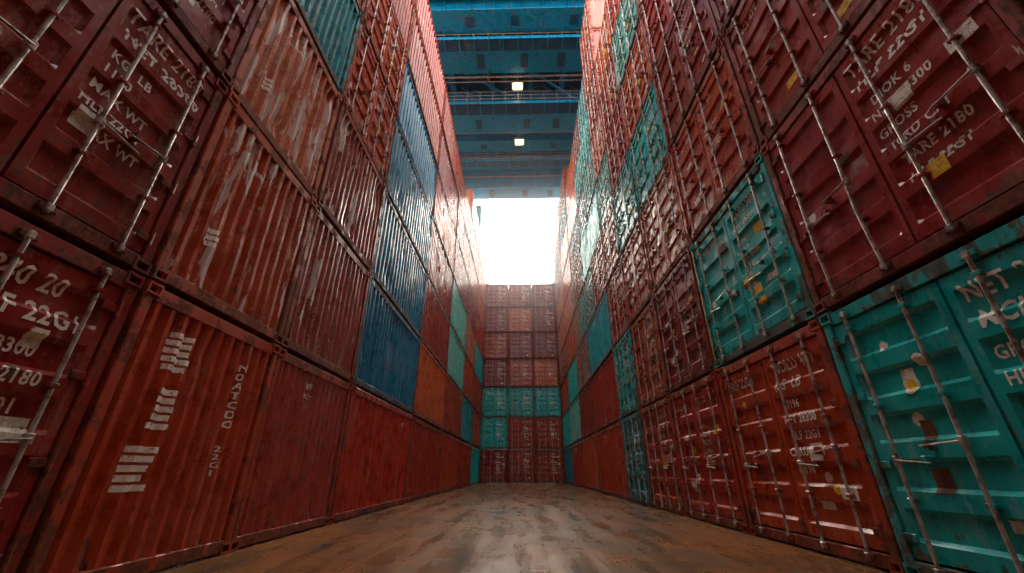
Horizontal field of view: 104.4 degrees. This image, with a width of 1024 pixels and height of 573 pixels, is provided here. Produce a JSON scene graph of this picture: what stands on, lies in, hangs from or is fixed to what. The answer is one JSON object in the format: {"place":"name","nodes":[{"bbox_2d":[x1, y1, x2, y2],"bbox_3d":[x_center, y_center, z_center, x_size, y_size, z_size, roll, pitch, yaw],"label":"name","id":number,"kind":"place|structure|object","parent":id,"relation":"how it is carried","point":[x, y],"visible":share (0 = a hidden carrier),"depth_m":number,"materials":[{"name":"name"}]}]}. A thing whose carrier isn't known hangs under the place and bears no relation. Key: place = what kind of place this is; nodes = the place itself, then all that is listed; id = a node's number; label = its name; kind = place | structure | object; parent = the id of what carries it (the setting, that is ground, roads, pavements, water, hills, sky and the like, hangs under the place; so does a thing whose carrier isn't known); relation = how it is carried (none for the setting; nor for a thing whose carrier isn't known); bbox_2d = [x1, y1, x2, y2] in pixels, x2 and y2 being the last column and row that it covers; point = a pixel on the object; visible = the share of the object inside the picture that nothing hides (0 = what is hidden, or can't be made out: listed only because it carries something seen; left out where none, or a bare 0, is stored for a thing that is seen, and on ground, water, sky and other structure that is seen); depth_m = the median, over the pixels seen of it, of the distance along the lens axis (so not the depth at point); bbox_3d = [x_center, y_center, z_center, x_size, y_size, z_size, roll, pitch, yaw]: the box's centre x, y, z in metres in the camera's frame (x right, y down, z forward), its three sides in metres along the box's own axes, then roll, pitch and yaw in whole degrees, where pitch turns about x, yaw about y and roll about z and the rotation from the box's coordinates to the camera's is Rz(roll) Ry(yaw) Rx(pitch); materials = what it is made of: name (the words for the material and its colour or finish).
{"place":"outdoors","nodes":[
{"label":"outdoors","id":0,"kind":"place"},
{"bbox_2d":[475,198,558,287],"label":"sky","id":1,"kind":"structure","parent":0,"point":[519,233],"materials":[{"name":"white"}]},
{"bbox_2d":[149,482,889,572],"bbox_3d":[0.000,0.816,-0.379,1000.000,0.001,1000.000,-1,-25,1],"label":"ground","id":2,"kind":"structure","parent":0,"point":[479,527],"depth_m":5.43,"materials":[{"name":"brown wood"}]},
{"bbox_2d":[0,208,145,572],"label":"shipping container","id":3,"kind":"object","parent":2,"relation":"on","point":[65,306],"visible":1,"depth_m":2.99,"materials":[{"name":"metal"}]},
{"bbox_2d":[0,0,227,275],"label":"shipping container","id":4,"kind":"object","parent":3,"relation":"on","point":[108,109],"visible":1,"depth_m":3.43,"materials":[{"name":"metal"}]},
{"bbox_2d":[156,0,265,85],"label":"shipping container","id":5,"kind":"object","parent":4,"relation":"on","point":[216,34],"visible":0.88,"depth_m":4.74,"materials":[{"name":"metal"}]},
{"bbox_2d":[15,279,280,572],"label":"shipping container","id":6,"kind":"object","parent":2,"relation":"on","point":[152,474],"visible":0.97,"depth_m":3.93,"materials":[{"name":"metal"}]},
{"bbox_2d":[143,90,316,344],"bbox_3d":[-6.460,-0.764,5.452,6.070,2.590,2.260,-1,-25,1],"label":"shipping container","id":7,"kind":"object","parent":6,"relation":"on","point":[231,246],"visible":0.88,"depth_m":5.05,"materials":[{"name":"metal"}]},
{"bbox_2d":[227,0,341,200],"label":"shipping container","id":8,"kind":"object","parent":7,"relation":"on","point":[282,87],"visible":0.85,"depth_m":6.28,"materials":[{"name":"metal"}]},
{"bbox_2d":[293,0,362,96],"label":"shipping container","id":9,"kind":"object","parent":8,"relation":"on","point":[332,26],"visible":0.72,"depth_m":7.81,"materials":[{"name":"metal"}]},
{"bbox_2d":[229,347,352,552],"bbox_3d":[-6.418,2.651,6.658,6.070,2.590,2.750,-1,-25,1],"label":"shipping container","id":10,"kind":"object","parent":2,"relation":"on","point":[289,486],"visible":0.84,"depth_m":6.27,"materials":[{"name":"metal"}]},
{"bbox_2d":[279,204,370,381],"bbox_3d":[-6.414,0.301,7.747,6.070,2.590,2.750,-1,-25,1],"label":"shipping container","id":11,"kind":"object","parent":10,"relation":"on","point":[323,325],"visible":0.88,"depth_m":7.39,"materials":[{"name":"metal"}]},
{"bbox_2d":[317,99,385,272],"bbox_3d":[-6.401,-2.048,8.839,6.070,2.590,2.750,-1,-25,1],"label":"shipping container","id":12,"kind":"object","parent":11,"relation":"on","point":[351,191],"visible":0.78,"depth_m":8.49,"materials":[{"name":"metal"}]},
{"bbox_2d":[342,20,396,184],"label":"shipping container","id":13,"kind":"object","parent":12,"relation":"on","point":[370,108],"visible":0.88,"depth_m":9.65,"materials":[{"name":"metal"}]},
{"bbox_2d":[363,0,407,115],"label":"shipping container","id":14,"kind":"object","parent":13,"relation":"on","point":[383,33],"visible":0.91,"depth_m":10.93,"materials":[{"name":"metal"}]},
{"bbox_2d":[391,0,415,55],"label":"shipping container","id":15,"kind":"object","parent":14,"relation":"on","point":[404,10],"visible":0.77,"depth_m":12.68,"materials":[{"name":"metal"}]},
{"bbox_2d":[329,383,413,524],"bbox_3d":[-6.322,4.330,10.276,6.070,2.590,5.170,-1,-25,1],"label":"shipping container","id":16,"kind":"object","parent":2,"relation":"on","point":[372,472],"visible":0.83,"depth_m":9.46,"materials":[{"name":"metal"}]},
{"bbox_2d":[350,275,420,413],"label":"shipping container","id":17,"kind":"object","parent":16,"relation":"on","point":[386,365],"visible":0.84,"depth_m":10.65,"materials":[{"name":"metal"}]},
{"bbox_2d":[371,189,426,338],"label":"shipping container","id":18,"kind":"object","parent":17,"relation":"on","point":[399,274],"visible":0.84,"depth_m":11.79,"materials":[{"name":"metal"}]},
{"bbox_2d":[386,117,432,273],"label":"shipping container","id":19,"kind":"object","parent":18,"relation":"on","point":[406,195],"visible":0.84,"depth_m":12.89,"materials":[{"name":"metal"}]},
{"bbox_2d":[397,60,437,215],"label":"shipping container","id":20,"kind":"object","parent":19,"relation":"on","point":[412,124],"visible":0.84,"depth_m":14.11,"materials":[{"name":"metal"}]},
{"bbox_2d":[408,9,442,167],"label":"shipping container","id":21,"kind":"object","parent":20,"relation":"on","point":[421,76],"visible":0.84,"depth_m":15.18,"materials":[{"name":"metal"}]},
{"bbox_2d":[415,0,446,124],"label":"shipping container","id":22,"kind":"object","parent":21,"relation":"on","point":[425,22],"visible":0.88,"depth_m":16.63,"materials":[{"name":"metal"}]},
{"bbox_2d":[405,416,442,502],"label":"shipping container","id":23,"kind":"object","parent":2,"relation":"on","point":[424,463],"visible":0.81,"depth_m":14.54,"materials":[{"name":"metal"}]},
{"bbox_2d":[412,340,446,429],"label":"shipping container","id":24,"kind":"object","parent":23,"relation":"on","point":[429,400],"visible":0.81,"depth_m":15.54,"materials":[{"name":"metal"}]},
{"bbox_2d":[421,275,450,372],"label":"shipping container","id":25,"kind":"object","parent":24,"relation":"on","point":[435,331],"visible":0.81,"depth_m":16.71,"materials":[{"name":"metal"}]},
{"bbox_2d":[427,219,452,320],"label":"shipping container","id":26,"kind":"object","parent":25,"relation":"on","point":[440,275],"visible":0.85,"depth_m":17.88,"materials":[{"name":"metal"}]},
{"bbox_2d":[433,170,456,275],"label":"shipping container","id":27,"kind":"object","parent":26,"relation":"on","point":[444,226],"visible":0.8,"depth_m":18.95,"materials":[{"name":"metal"}]},
{"bbox_2d":[438,128,458,232],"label":"shipping container","id":28,"kind":"object","parent":27,"relation":"on","point":[448,182],"visible":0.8,"depth_m":20.15,"materials":[{"name":"metal"}]},
{"bbox_2d":[443,89,461,196],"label":"shipping container","id":29,"kind":"object","parent":28,"relation":"on","point":[451,143],"visible":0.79,"depth_m":21.24,"materials":[{"name":"metal"}]},
{"bbox_2d":[438,431,459,492],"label":"shipping container","id":30,"kind":"object","parent":2,"relation":"on","point":[449,466],"visible":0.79,"depth_m":19.60,"materials":[{"name":"metal"}]},
{"bbox_2d":[443,374,462,438],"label":"shipping container","id":31,"kind":"object","parent":30,"relation":"on","point":[453,410],"visible":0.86,"depth_m":20.73,"materials":[{"name":"metal"}]},
{"bbox_2d":[447,323,464,392],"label":"shipping container","id":32,"kind":"object","parent":31,"relation":"on","point":[455,362],"visible":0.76,"depth_m":21.90,"materials":[{"name":"metal"}]},
{"bbox_2d":[450,277,466,350],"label":"shipping container","id":33,"kind":"object","parent":32,"relation":"on","point":[458,317],"visible":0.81,"depth_m":22.92,"materials":[{"name":"metal"}]},
{"bbox_2d":[453,237,468,312],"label":"shipping container","id":34,"kind":"object","parent":33,"relation":"on","point":[461,278],"visible":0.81,"depth_m":24.02,"materials":[{"name":"metal"}]},
{"bbox_2d":[456,198,469,277],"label":"shipping container","id":35,"kind":"object","parent":34,"relation":"on","point":[462,238],"visible":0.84,"depth_m":25.09,"materials":[{"name":"metal"}]},
{"bbox_2d":[459,165,471,243],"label":"shipping container","id":36,"kind":"object","parent":35,"relation":"on","point":[465,208],"visible":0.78,"depth_m":26.36,"materials":[{"name":"metal"}]},
{"bbox_2d":[458,439,470,487],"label":"shipping container","id":37,"kind":"object","parent":2,"relation":"on","point":[464,464],"visible":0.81,"depth_m":24.81,"materials":[{"name":"metal"}]},
{"bbox_2d":[461,396,472,444],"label":"shipping container","id":38,"kind":"object","parent":37,"relation":"on","point":[466,424],"visible":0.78,"depth_m":26.09,"materials":[{"name":"metal"}]},
{"bbox_2d":[480,449,507,482],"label":"shipping container","id":39,"kind":"object","parent":2,"relation":"on","point":[493,466],"visible":0.98,"depth_m":33.25,"materials":[{"name":"metal"}]},
{"bbox_2d":[481,417,507,449],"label":"shipping container","id":40,"kind":"object","parent":39,"relation":"on","point":[494,433],"visible":0.97,"depth_m":34.35,"materials":[{"name":"metal"}]},
{"bbox_2d":[482,387,507,417],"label":"shipping container","id":41,"kind":"object","parent":40,"relation":"on","point":[494,402],"visible":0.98,"depth_m":35.45,"materials":[{"name":"metal"}]},
{"bbox_2d":[483,359,507,387],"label":"shipping container","id":42,"kind":"object","parent":41,"relation":"on","point":[495,373],"visible":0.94,"depth_m":36.52,"materials":[{"name":"metal"}]},
{"bbox_2d":[484,333,507,359],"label":"shipping container","id":43,"kind":"object","parent":42,"relation":"on","point":[495,346],"visible":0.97,"depth_m":37.60,"materials":[{"name":"metal"}]},
{"bbox_2d":[484,307,508,334],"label":"shipping container","id":44,"kind":"object","parent":43,"relation":"on","point":[496,320],"visible":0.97,"depth_m":38.72,"materials":[{"name":"metal"}]},
{"bbox_2d":[485,284,508,309],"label":"shipping container","id":45,"kind":"object","parent":44,"relation":"on","point":[496,295],"visible":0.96,"depth_m":39.81,"materials":[{"name":"metal"}]},
{"bbox_2d":[429,0,584,198],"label":"gantry crane","id":46,"kind":"object","parent":2,"relation":"on","point":[512,71],"visible":0.39,"depth_m":28.07,"materials":[{"name":"blue paint"}]},
{"bbox_2d":[508,449,535,482],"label":"shipping container","id":47,"kind":"object","parent":2,"relation":"on","point":[521,466],"visible":1,"depth_m":33.19,"materials":[{"name":"metal"}]},
{"bbox_2d":[508,417,534,449],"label":"shipping container","id":48,"kind":"object","parent":47,"relation":"on","point":[521,433],"visible":1,"depth_m":34.31,"materials":[{"name":"metal"}]},
{"bbox_2d":[508,387,534,417],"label":"shipping container","id":49,"kind":"object","parent":48,"relation":"on","point":[520,402],"visible":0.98,"depth_m":35.39,"materials":[{"name":"metal"}]},
{"bbox_2d":[508,359,533,387],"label":"shipping container","id":50,"kind":"object","parent":49,"relation":"on","point":[520,373],"visible":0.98,"depth_m":36.49,"materials":[{"name":"metal"}]},
{"bbox_2d":[508,332,532,358],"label":"shipping container","id":51,"kind":"object","parent":50,"relation":"on","point":[520,345],"visible":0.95,"depth_m":37.56,"materials":[{"name":"metal"}]},
{"bbox_2d":[509,307,532,332],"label":"shipping container","id":52,"kind":"object","parent":51,"relation":"on","point":[520,320],"visible":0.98,"depth_m":38.64,"materials":[{"name":"metal"}]},
{"bbox_2d":[509,284,531,307],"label":"shipping container","id":53,"kind":"object","parent":52,"relation":"on","point":[520,295],"visible":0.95,"depth_m":39.73,"materials":[{"name":"metal"}]},
{"bbox_2d":[535,449,563,482],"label":"shipping container","id":54,"kind":"object","parent":2,"relation":"on","point":[549,466],"visible":0.98,"depth_m":33.14,"materials":[{"name":"metal"}]},
{"bbox_2d":[535,417,562,449],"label":"shipping container","id":55,"kind":"object","parent":54,"relation":"on","point":[548,433],"visible":0.94,"depth_m":34.25,"materials":[{"name":"metal"}]},
{"bbox_2d":[534,387,560,417],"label":"shipping container","id":56,"kind":"object","parent":55,"relation":"on","point":[547,403],"visible":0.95,"depth_m":35.36,"materials":[{"name":"metal"}]},
{"bbox_2d":[533,359,559,387],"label":"shipping container","id":57,"kind":"object","parent":56,"relation":"on","point":[545,373],"visible":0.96,"depth_m":36.46,"materials":[{"name":"metal"}]},
{"bbox_2d":[533,332,557,358],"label":"shipping container","id":58,"kind":"object","parent":57,"relation":"on","point":[545,345],"visible":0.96,"depth_m":37.50,"materials":[{"name":"metal"}]},
{"bbox_2d":[532,307,556,332],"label":"shipping container","id":59,"kind":"object","parent":58,"relation":"on","point":[543,320],"visible":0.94,"depth_m":38.61,"materials":[{"name":"metal"}]},
{"bbox_2d":[532,283,555,307],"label":"shipping container","id":60,"kind":"object","parent":59,"relation":"on","point":[543,295],"visible":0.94,"depth_m":39.66,"materials":[{"name":"metal"}]},
{"bbox_2d":[572,439,584,487],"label":"shipping container","id":61,"kind":"object","parent":2,"relation":"on","point":[578,465],"visible":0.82,"depth_m":25.03,"materials":[{"name":"metal"}]},
{"bbox_2d":[569,395,581,444],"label":"shipping container","id":62,"kind":"object","parent":61,"relation":"on","point":[575,423],"visible":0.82,"depth_m":26.24,"materials":[{"name":"metal"}]},
{"bbox_2d":[582,432,599,492],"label":"shipping container","id":63,"kind":"object","parent":2,"relation":"on","point":[590,464],"visible":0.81,"depth_m":20.52,"materials":[{"name":"metal"}]},
{"bbox_2d":[579,379,595,438],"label":"shipping container","id":64,"kind":"object","parent":63,"relation":"on","point":[587,417],"visible":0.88,"depth_m":21.59,"materials":[{"name":"metal"}]},
{"bbox_2d":[595,420,628,500],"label":"shipping container","id":65,"kind":"object","parent":2,"relation":"on","point":[611,463],"visible":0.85,"depth_m":15.71,"materials":[{"name":"metal"}]},
{"bbox_2d":[591,351,620,431],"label":"shipping container","id":66,"kind":"object","parent":65,"relation":"on","point":[605,400],"visible":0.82,"depth_m":16.90,"materials":[{"name":"metal"}]},
{"bbox_2d":[586,289,612,377],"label":"shipping container","id":67,"kind":"object","parent":66,"relation":"on","point":[599,339],"visible":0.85,"depth_m":17.85,"materials":[{"name":"metal"}]},
{"bbox_2d":[583,264,595,328],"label":"shipping container","id":68,"kind":"object","parent":67,"relation":"on","point":[590,311],"visible":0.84,"depth_m":20.64,"materials":[{"name":"metal"}]},
{"bbox_2d":[580,189,599,284],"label":"shipping container","id":69,"kind":"object","parent":68,"relation":"on","point":[590,239],"visible":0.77,"depth_m":20.14,"materials":[{"name":"metal"}]},
{"bbox_2d":[582,146,594,219],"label":"shipping container","id":70,"kind":"object","parent":69,"relation":"on","point":[588,181],"visible":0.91,"depth_m":20.26,"materials":[{"name":"metal"}]},
{"bbox_2d":[579,109,590,180],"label":"shipping container","id":71,"kind":"object","parent":70,"relation":"on","point":[584,145],"visible":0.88,"depth_m":21.38,"materials":[{"name":"metal"}]},
{"bbox_2d":[590,236,605,310],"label":"shipping container","id":72,"kind":"object","parent":67,"relation":"on","point":[598,275],"visible":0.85,"depth_m":18.16,"materials":[{"name":"metal"}]},
{"bbox_2d":[620,409,651,506],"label":"shipping container","id":73,"kind":"object","parent":2,"relation":"on","point":[636,465],"visible":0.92,"depth_m":12.46,"materials":[{"name":"metal"}]},
{"bbox_2d":[612,328,639,418],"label":"shipping container","id":74,"kind":"object","parent":73,"relation":"on","point":[627,392],"visible":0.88,"depth_m":13.52,"materials":[{"name":"metal"}]},
{"bbox_2d":[606,260,628,347],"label":"shipping container","id":75,"kind":"object","parent":74,"relation":"on","point":[617,307],"visible":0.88,"depth_m":14.69,"materials":[{"name":"metal"}]},
{"bbox_2d":[600,200,619,286],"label":"shipping container","id":76,"kind":"object","parent":75,"relation":"on","point":[610,250],"visible":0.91,"depth_m":15.74,"materials":[{"name":"metal"}]},
{"bbox_2d":[595,150,611,232],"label":"shipping container","id":77,"kind":"object","parent":76,"relation":"on","point":[603,191],"visible":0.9,"depth_m":16.92,"materials":[{"name":"metal"}]},
{"bbox_2d":[591,105,604,186],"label":"shipping container","id":78,"kind":"object","parent":77,"relation":"on","point":[598,147],"visible":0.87,"depth_m":18.02,"materials":[{"name":"metal"}]},
{"bbox_2d":[586,65,598,144],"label":"shipping container","id":79,"kind":"object","parent":78,"relation":"on","point":[592,107],"visible":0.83,"depth_m":19.07,"materials":[{"name":"metal"}]},
{"bbox_2d":[582,29,599,106],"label":"shipping container","id":80,"kind":"object","parent":79,"relation":"on","point":[591,49],"visible":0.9,"depth_m":19.61,"materials":[{"name":"metal"}]},
{"bbox_2d":[579,0,604,72],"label":"shipping container","id":81,"kind":"object","parent":80,"relation":"on","point":[592,17],"visible":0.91,"depth_m":20.46,"materials":[{"name":"metal"}]},
{"bbox_2d":[639,396,685,515],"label":"shipping container","id":82,"kind":"object","parent":2,"relation":"on","point":[665,484],"visible":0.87,"depth_m":10.14,"materials":[{"name":"metal"}]},
{"bbox_2d":[629,298,667,408],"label":"shipping container","id":83,"kind":"object","parent":82,"relation":"on","point":[650,374],"visible":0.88,"depth_m":11.26,"materials":[{"name":"metal"}]},
{"bbox_2d":[620,217,651,326],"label":"shipping container","id":84,"kind":"object","parent":83,"relation":"on","point":[636,279],"visible":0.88,"depth_m":12.30,"materials":[{"name":"metal"}]},
{"bbox_2d":[611,151,638,257],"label":"shipping container","id":85,"kind":"object","parent":84,"relation":"on","point":[625,206],"visible":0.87,"depth_m":13.36,"materials":[{"name":"metal"}]},
{"bbox_2d":[605,95,628,196],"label":"shipping container","id":86,"kind":"object","parent":85,"relation":"on","point":[616,148],"visible":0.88,"depth_m":14.51,"materials":[{"name":"metal"}]},
{"bbox_2d":[599,48,619,146],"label":"shipping container","id":87,"kind":"object","parent":86,"relation":"on","point":[608,102],"visible":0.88,"depth_m":15.63,"materials":[{"name":"metal"}]},
{"bbox_2d":[594,5,610,101],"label":"shipping container","id":88,"kind":"object","parent":87,"relation":"on","point":[602,55],"visible":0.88,"depth_m":16.74,"materials":[{"name":"metal"}]},
{"bbox_2d":[667,370,749,533],"bbox_3d":[6.731,3.204,7.851,6.112,2.590,2.570,-1,-25,1],"label":"shipping container","id":89,"kind":"object","parent":2,"relation":"on","point":[711,484],"visible":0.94,"depth_m":7.64,"materials":[{"name":"metal"}]},
{"bbox_2d":[651,248,716,393],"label":"shipping container","id":90,"kind":"object","parent":89,"relation":"on","point":[686,349],"visible":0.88,"depth_m":8.77,"materials":[{"name":"metal"}]},
{"bbox_2d":[639,154,689,294],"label":"shipping container","id":91,"kind":"object","parent":90,"relation":"on","point":[665,239],"visible":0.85,"depth_m":9.91,"materials":[{"name":"metal"}]},
{"bbox_2d":[629,81,668,215],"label":"shipping container","id":92,"kind":"object","parent":91,"relation":"on","point":[648,152],"visible":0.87,"depth_m":11.06,"materials":[{"name":"metal"}]},
{"bbox_2d":[620,19,651,148],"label":"shipping container","id":93,"kind":"object","parent":92,"relation":"on","point":[635,87],"visible":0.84,"depth_m":12.13,"materials":[{"name":"metal"}]},
{"bbox_2d":[611,0,638,92],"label":"shipping container","id":94,"kind":"object","parent":93,"relation":"on","point":[627,20],"visible":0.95,"depth_m":13.35,"materials":[{"name":"metal"}]},
{"bbox_2d":[715,317,904,572],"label":"shipping container","id":95,"kind":"object","parent":2,"relation":"on","point":[806,475],"visible":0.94,"depth_m":5.04,"materials":[{"name":"metal"}]},
{"bbox_2d":[689,153,820,368],"bbox_3d":[6.696,-0.273,6.512,6.112,2.590,2.740,-1,-25,1],"label":"shipping container","id":96,"kind":"object","parent":95,"relation":"on","point":[755,294],"visible":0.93,"depth_m":6.22,"materials":[{"name":"metal"}]},
{"bbox_2d":[668,39,760,245],"bbox_3d":[6.694,-2.622,7.602,6.112,2.590,2.740,0,-25,1],"label":"shipping container","id":97,"kind":"object","parent":96,"relation":"on","point":[714,151],"visible":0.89,"depth_m":7.33,"materials":[{"name":"metal"}]},
{"bbox_2d":[652,0,722,151],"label":"shipping container","id":98,"kind":"object","parent":97,"relation":"on","point":[690,46],"visible":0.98,"depth_m":8.60,"materials":[{"name":"metal"}]},
{"bbox_2d":[639,0,678,74],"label":"shipping container","id":99,"kind":"object","parent":98,"relation":"on","point":[655,17],"visible":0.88,"depth_m":10.33,"materials":[{"name":"metal"}]},
{"bbox_2d":[818,215,1023,572],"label":"shipping container","id":100,"kind":"object","parent":2,"relation":"on","point":[929,359],"visible":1,"depth_m":3.34,"materials":[{"name":"metal"}]},
{"bbox_2d":[760,0,1023,314],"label":"shipping container","id":101,"kind":"object","parent":100,"relation":"on","point":[892,150],"visible":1,"depth_m":3.71,"materials":[{"name":"metal"}]},
{"bbox_2d":[722,0,875,148],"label":"shipping container","id":102,"kind":"object","parent":101,"relation":"on","point":[782,53],"visible":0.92,"depth_m":5.43,"materials":[{"name":"metal"}]},
{"bbox_2d":[709,0,740,36],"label":"shipping container","id":103,"kind":"object","parent":102,"relation":"on","point":[724,11],"visible":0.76,"depth_m":6.88,"materials":[{"name":"metal"}]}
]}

